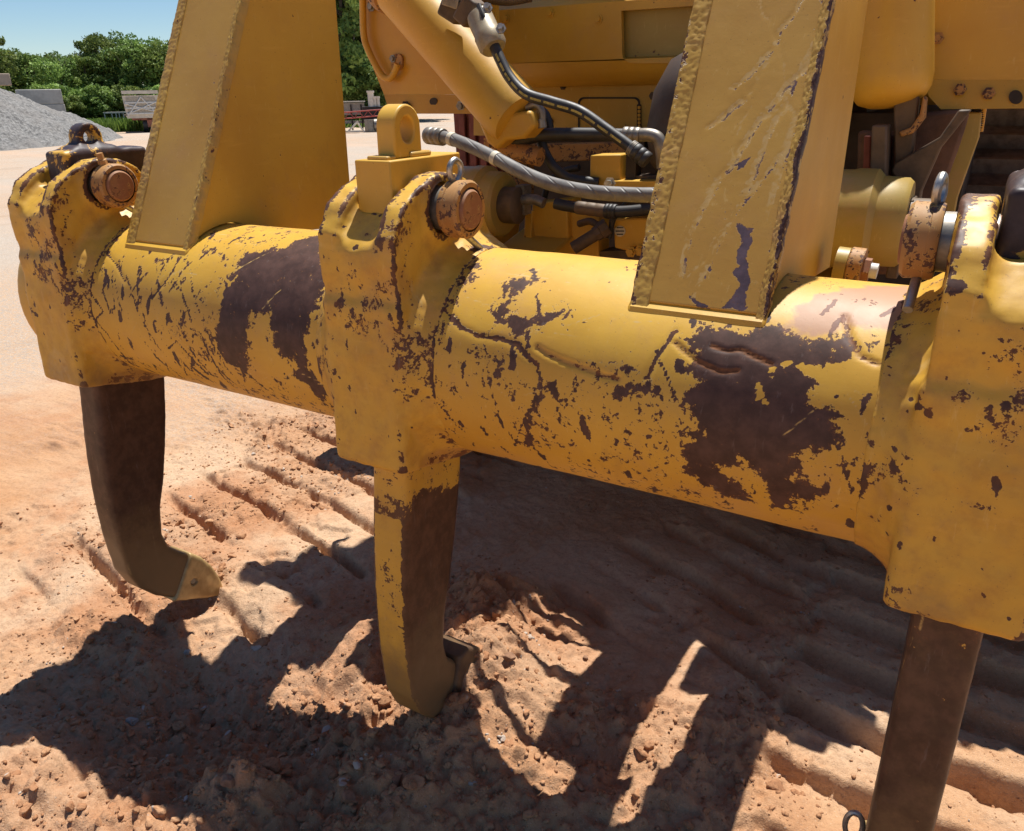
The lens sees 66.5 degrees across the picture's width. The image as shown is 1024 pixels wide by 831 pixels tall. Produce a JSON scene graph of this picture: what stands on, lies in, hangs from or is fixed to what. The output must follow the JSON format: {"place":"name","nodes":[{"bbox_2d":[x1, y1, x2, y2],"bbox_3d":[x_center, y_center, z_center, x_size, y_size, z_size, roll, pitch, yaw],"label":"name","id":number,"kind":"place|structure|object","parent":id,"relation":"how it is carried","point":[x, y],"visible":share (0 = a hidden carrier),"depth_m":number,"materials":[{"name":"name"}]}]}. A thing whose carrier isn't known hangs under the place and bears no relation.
{"place":"outdoors","nodes":[
{"label":"outdoors","id":0,"kind":"place"},
{"bbox_2d":[15,89,63,103],"bbox_3d":[-22.959,-15.489,37.973,1.850,0.660,0.750,-18,28,-36],"label":"concrete block","id":1,"kind":"object","parent":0,"point":[46,96],"depth_m":37.77,"materials":[{"name":"grey concrete"}]},
{"bbox_2d":[0,0,177,84],"label":"sky","id":2,"kind":"structure","parent":0,"point":[28,26],"materials":[{"name":"blue"}]},
{"bbox_2d":[84,116,364,131],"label":"grass","id":3,"kind":"structure","parent":0,"point":[122,124],"depth_m":41.89,"materials":[{"name":"green plant"}]},
{"bbox_2d":[343,101,364,129],"bbox_3d":[-7.803,-14.576,38.030,1.400,1.355,0.300,-5,23,-9],"label":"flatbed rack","id":4,"kind":"object","parent":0,"point":[353,107],"visible":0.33,"depth_m":37.92,"materials":[{"name":"metal"}]},
{"bbox_2d":[0,114,1023,830],"bbox_3d":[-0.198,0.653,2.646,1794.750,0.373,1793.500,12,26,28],"label":"ground","id":5,"kind":"structure","parent":0,"point":[44,468],"depth_m":2.51,"materials":[{"name":"brown soil"}]},
{"bbox_2d":[0,73,11,85],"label":"concrete block","id":6,"kind":"object","parent":5,"relation":"on","point":[5,79],"depth_m":39.22,"materials":[{"name":"grey concrete"}]},
{"bbox_2d":[0,36,20,92],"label":"tree","id":7,"kind":"object","parent":5,"relation":"on","point":[6,57],"visible":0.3,"depth_m":44.77,"materials":[{"name":"green plant"}]},
{"bbox_2d":[0,48,33,93],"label":"tree","id":8,"kind":"object","parent":5,"relation":"on","point":[13,81],"visible":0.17,"depth_m":46.74,"materials":[{"name":"green plant"}]},
{"bbox_2d":[0,47,46,89],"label":"tree","id":9,"kind":"object","parent":5,"relation":"on","point":[24,58],"visible":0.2,"depth_m":46.31,"materials":[{"name":"green plant"}]},
{"bbox_2d":[24,52,58,65],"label":"tree","id":10,"kind":"object","parent":5,"relation":"on","point":[47,56],"visible":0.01,"depth_m":49.61,"materials":[{"name":"green plant"}]},
{"bbox_2d":[30,80,72,103],"bbox_3d":[-26.319,-17.935,44.897,2.324,2.489,2.486,12,26,28],"label":"bush","id":11,"kind":"object","parent":5,"relation":"on","point":[54,85],"visible":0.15,"depth_m":44.43,"materials":[{"name":"green plant"}]},
{"bbox_2d":[21,53,99,116],"bbox_3d":[-26.815,-19.247,46.544,4.026,4.284,3.678,12,26,28],"label":"tree","id":12,"kind":"object","parent":5,"relation":"on","point":[49,71],"visible":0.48,"depth_m":45.48,"materials":[{"name":"green plant"}]},
{"bbox_2d":[0,88,122,150],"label":"gravel pile","id":13,"kind":"object","parent":5,"relation":"on","point":[26,123],"visible":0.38,"depth_m":31.00,"materials":[{"name":"grey gravel"}]},
{"bbox_2d":[47,50,79,85],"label":"tree","id":14,"kind":"object","parent":5,"relation":"on","point":[59,56],"visible":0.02,"depth_m":47.95,"materials":[{"name":"green plant"}]},
{"bbox_2d":[62,94,87,115],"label":"bush","id":15,"kind":"object","parent":5,"relation":"on","point":[72,103],"visible":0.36,"depth_m":44.62,"materials":[{"name":"green plant"}]},
{"bbox_2d":[67,87,99,118],"bbox_3d":[-25.607,-18.340,46.282,2.310,2.197,2.327,12,26,28],"label":"bush","id":16,"kind":"object","parent":5,"relation":"on","point":[72,90],"visible":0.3,"depth_m":45.79,"materials":[{"name":"green plant"}]},
{"bbox_2d":[59,53,114,115],"bbox_3d":[-25.999,-19.846,47.837,3.355,4.369,3.304,12,26,28],"label":"tree","id":17,"kind":"object","parent":5,"relation":"on","point":[97,63],"visible":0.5,"depth_m":47.18,"materials":[{"name":"green plant"}]},
{"bbox_2d":[72,32,109,85],"bbox_3d":[-26.606,-21.646,50.391,3.474,5.788,3.062,12,26,28],"label":"tree","id":18,"kind":"object","parent":5,"relation":"on","point":[76,44],"visible":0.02,"depth_m":49.58,"materials":[{"name":"green plant"}]},
{"bbox_2d":[76,83,118,118],"bbox_3d":[-24.497,-18.406,46.173,2.286,2.343,2.331,12,26,28],"label":"bush","id":19,"kind":"object","parent":5,"relation":"on","point":[99,91],"visible":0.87,"depth_m":45.71,"materials":[{"name":"green plant"}]},
{"bbox_2d":[79,34,126,106],"bbox_3d":[-25.188,-20.945,49.121,3.275,5.439,3.409,1,23,4],"label":"tree","id":20,"kind":"object","parent":5,"relation":"on","point":[91,43],"visible":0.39,"depth_m":47.81,"materials":[{"name":"green plant"}]},
{"bbox_2d":[95,91,125,117],"bbox_3d":[-24.025,-18.646,47.174,2.144,2.050,2.132,12,26,28],"label":"bush","id":21,"kind":"object","parent":5,"relation":"on","point":[117,103],"visible":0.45,"depth_m":46.48,"materials":[{"name":"green plant"}]},
{"bbox_2d":[103,112,120,118],"bbox_3d":[-22.958,-16.966,44.968,0.860,0.935,0.550,-11,25,-23],"label":"rail stand","id":22,"kind":"object","parent":5,"relation":"on","point":[104,113],"visible":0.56,"depth_m":44.58,"materials":[{"name":"grey metal"}]},
{"bbox_2d":[99,30,146,90],"bbox_3d":[-25.805,-22.267,51.723,3.832,5.889,3.383,-8,24,-17],"label":"tree","id":23,"kind":"object","parent":5,"relation":"on","point":[116,40],"visible":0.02,"depth_m":50.19,"materials":[{"name":"green plant"}]},
{"bbox_2d":[109,83,146,116],"bbox_3d":[-23.171,-18.905,47.316,2.537,2.343,2.399,12,26,28],"label":"bush","id":24,"kind":"object","parent":5,"relation":"on","point":[117,88],"visible":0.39,"depth_m":46.60,"materials":[{"name":"green plant"}]},
{"bbox_2d":[100,40,160,105],"bbox_3d":[-23.502,-20.688,48.819,3.574,5.127,3.721,-15,27,-31],"label":"tree","id":25,"kind":"object","parent":5,"relation":"on","point":[129,49],"visible":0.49,"depth_m":47.70,"materials":[{"name":"green plant"}]},
{"bbox_2d":[125,717,138,725],"bbox_3d":[-1.138,0.915,2.339,0.032,0.028,0.029,12,26,28],"label":"stone","id":26,"kind":"object","parent":5,"relation":"on","point":[132,721],"visible":0.93,"depth_m":2.33,"materials":[{"name":"grey stone"}]},
{"bbox_2d":[121,90,157,131],"bbox_3d":[-19.337,-16.012,41.122,1.860,2.010,2.650,-10,24,-21],"label":"hopper","id":27,"kind":"object","parent":5,"relation":"on","point":[140,107],"visible":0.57,"depth_m":39.90,"materials":[{"name":"grey paint"}]},
{"bbox_2d":[119,32,159,81],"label":"tree","id":28,"kind":"object","parent":5,"relation":"on","point":[148,42],"visible":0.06,"depth_m":49.77,"materials":[{"name":"green plant"}]},
{"bbox_2d":[118,36,168,89],"bbox_3d":[-22.391,-20.986,49.240,4.547,5.333,5.012,-13,25,-26],"label":"tree","id":29,"kind":"object","parent":5,"relation":"on","point":[154,57],"visible":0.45,"depth_m":47.79,"materials":[{"name":"green plant"}]},
{"bbox_2d":[145,84,159,94],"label":"bush","id":30,"kind":"object","parent":5,"relation":"on","point":[154,87],"visible":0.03,"depth_m":46.42,"materials":[{"name":"green plant"}]},
{"bbox_2d":[184,649,190,654],"bbox_3d":[-1.070,0.778,2.571,0.025,0.016,0.018,-3,23,-5],"label":"stone","id":31,"kind":"object","parent":5,"relation":"on","point":[187,651],"visible":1,"depth_m":2.57,"materials":[{"name":"grey stone"}]},
{"bbox_2d":[208,718,215,726],"bbox_3d":[-0.919,0.943,2.393,0.026,0.028,0.040,12,26,28],"label":"stone","id":32,"kind":"object","parent":5,"relation":"on","point":[212,722],"visible":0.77,"depth_m":2.39,"materials":[{"name":"brown stone"}]},
{"bbox_2d":[220,774,234,787],"bbox_3d":[-0.709,0.910,1.943,0.045,0.025,0.031,12,26,28],"label":"stone","id":33,"kind":"object","parent":5,"relation":"on","point":[227,780],"visible":1,"depth_m":1.94,"materials":[{"name":"brown stone"}]},
{"bbox_2d":[341,68,367,118],"bbox_3d":[-9.485,-18.251,44.277,3.013,2.929,3.142,12,26,28],"label":"bush","id":34,"kind":"object","parent":5,"relation":"on","point":[346,98],"visible":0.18,"depth_m":43.76,"materials":[{"name":"green plant"}]},
{"bbox_2d":[346,121,364,132],"bbox_3d":[-7.357,-13.290,35.955,1.123,0.503,0.300,-5,23,-9],"label":"trestle","id":35,"kind":"object","parent":5,"relation":"on","point":[350,130],"visible":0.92,"depth_m":35.89,"materials":[{"name":"beige paint"}]},
{"bbox_2d":[344,18,367,115],"bbox_3d":[-8.028,-22.467,47.978,8.806,8.742,8.595,12,26,28],"label":"tree","id":36,"kind":"object","parent":5,"relation":"on","point":[358,38],"visible":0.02,"depth_m":45.54,"materials":[{"name":"green plant"}]},
{"bbox_2d":[336,0,381,102],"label":"tree","id":37,"kind":"object","parent":5,"relation":"on","point":[349,12],"visible":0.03,"depth_m":44.51,"materials":[{"name":"green plant"}]},
{"bbox_2d":[336,0,382,119],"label":"tree","id":38,"kind":"object","parent":5,"relation":"on","point":[351,51],"visible":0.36,"depth_m":42.71,"materials":[{"name":"green plant"}]},
{"bbox_2d":[344,109,380,118],"bbox_3d":[-6.513,-13.624,36.086,2.898,1.088,0.060,-5,23,-9],"label":"lattice boom","id":39,"kind":"object","parent":5,"relation":"on","point":[364,116],"visible":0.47,"depth_m":35.91,"materials":[{"name":"red paint"}]},
{"bbox_2d":[345,63,384,106],"bbox_3d":[-7.860,-18.633,44.683,3.462,3.222,3.356,12,26,28],"label":"bush","id":40,"kind":"object","parent":5,"relation":"on","point":[366,70],"visible":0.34,"depth_m":43.51,"materials":[{"name":"green plant"}]},
{"bbox_2d":[362,91,382,131],"bbox_3d":[-6.359,-14.397,36.932,1.388,1.780,1.530,-5,23,-9],"label":"engine unit","id":41,"kind":"object","parent":5,"relation":"on","point":[371,122],"visible":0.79,"depth_m":36.77,"materials":[{"name":"beige paint"}]},
{"bbox_2d":[363,68,386,105],"bbox_3d":[-7.116,-18.685,44.777,3.520,3.222,3.333,12,26,28],"label":"bush","id":42,"kind":"object","parent":5,"relation":"on","point":[382,99],"visible":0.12,"depth_m":43.92,"materials":[{"name":"green plant"}]},
{"bbox_2d":[391,769,402,786],"bbox_3d":[-0.299,0.916,1.974,0.042,0.033,0.052,6,24,16],"label":"stone","id":43,"kind":"object","parent":5,"relation":"on","point":[396,779],"visible":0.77,"depth_m":1.96,"materials":[{"name":"brown stone"}]},
{"bbox_2d":[463,701,469,711],"bbox_3d":[-0.124,0.778,2.094,0.018,0.026,0.037,8,24,20],"label":"stone","id":44,"kind":"object","parent":5,"relation":"on","point":[465,705],"visible":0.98,"depth_m":2.08,"materials":[{"name":"brown stone"}]},
{"bbox_2d":[502,652,515,661],"bbox_3d":[-0.007,0.687,2.218,0.032,0.028,0.030,12,26,28],"label":"stone","id":45,"kind":"object","parent":5,"relation":"on","point":[508,656],"visible":1,"depth_m":2.21,"materials":[{"name":"stone"}]},
{"bbox_2d":[0,405,1023,830],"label":"soil clods","id":46,"kind":"object","parent":5,"relation":"on","point":[408,781],"visible":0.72,"depth_m":2.20,"materials":[{"name":"brown soil"}]},
{"bbox_2d":[359,0,1023,284],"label":"bulldozer","id":47,"kind":"object","parent":5,"relation":"on","point":[560,110],"visible":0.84,"depth_m":2.49,"materials":[{"name":"yellow paint"}]},
{"bbox_2d":[7,0,1023,640],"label":"ripper","id":48,"kind":"object","parent":47,"relation":"attached to","point":[719,344],"visible":0.99,"depth_m":1.45,"materials":[{"name":"yellow paint"}]},
{"bbox_2d":[46,123,221,600],"bbox_3d":[-1.185,-0.048,2.451,0.117,1.629,0.357,12,26,28],"label":"ripper shank","id":49,"kind":"object","parent":48,"relation":"attached to","point":[124,429],"visible":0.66,"depth_m":2.44,"materials":[{"name":"metal"}]},
{"bbox_2d":[355,104,482,717],"bbox_3d":[-0.201,0.108,1.916,0.125,1.622,0.398,12,26,28],"label":"ripper shank","id":50,"kind":"object","parent":48,"relation":"attached to","point":[426,662],"visible":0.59,"depth_m":1.87,"materials":[{"name":"metal"}]},
{"bbox_2d":[842,169,1023,830],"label":"ripper shank","id":51,"kind":"object","parent":48,"relation":"attached to","point":[935,674],"visible":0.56,"depth_m":1.29,"materials":[{"name":"metal"}]},
{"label":"concrete block","id":52,"kind":"object","parent":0,"visible":0},
{"bbox_2d":[41,104,65,111],"bbox_3d":[-22.948,-14.843,38.242,1.900,0.720,0.750,-18,28,-36],"label":"concrete block","id":53,"kind":"object","parent":52,"relation":"on","point":[59,107],"depth_m":38.24,"materials":[{"name":"grey concrete"}]}
]}

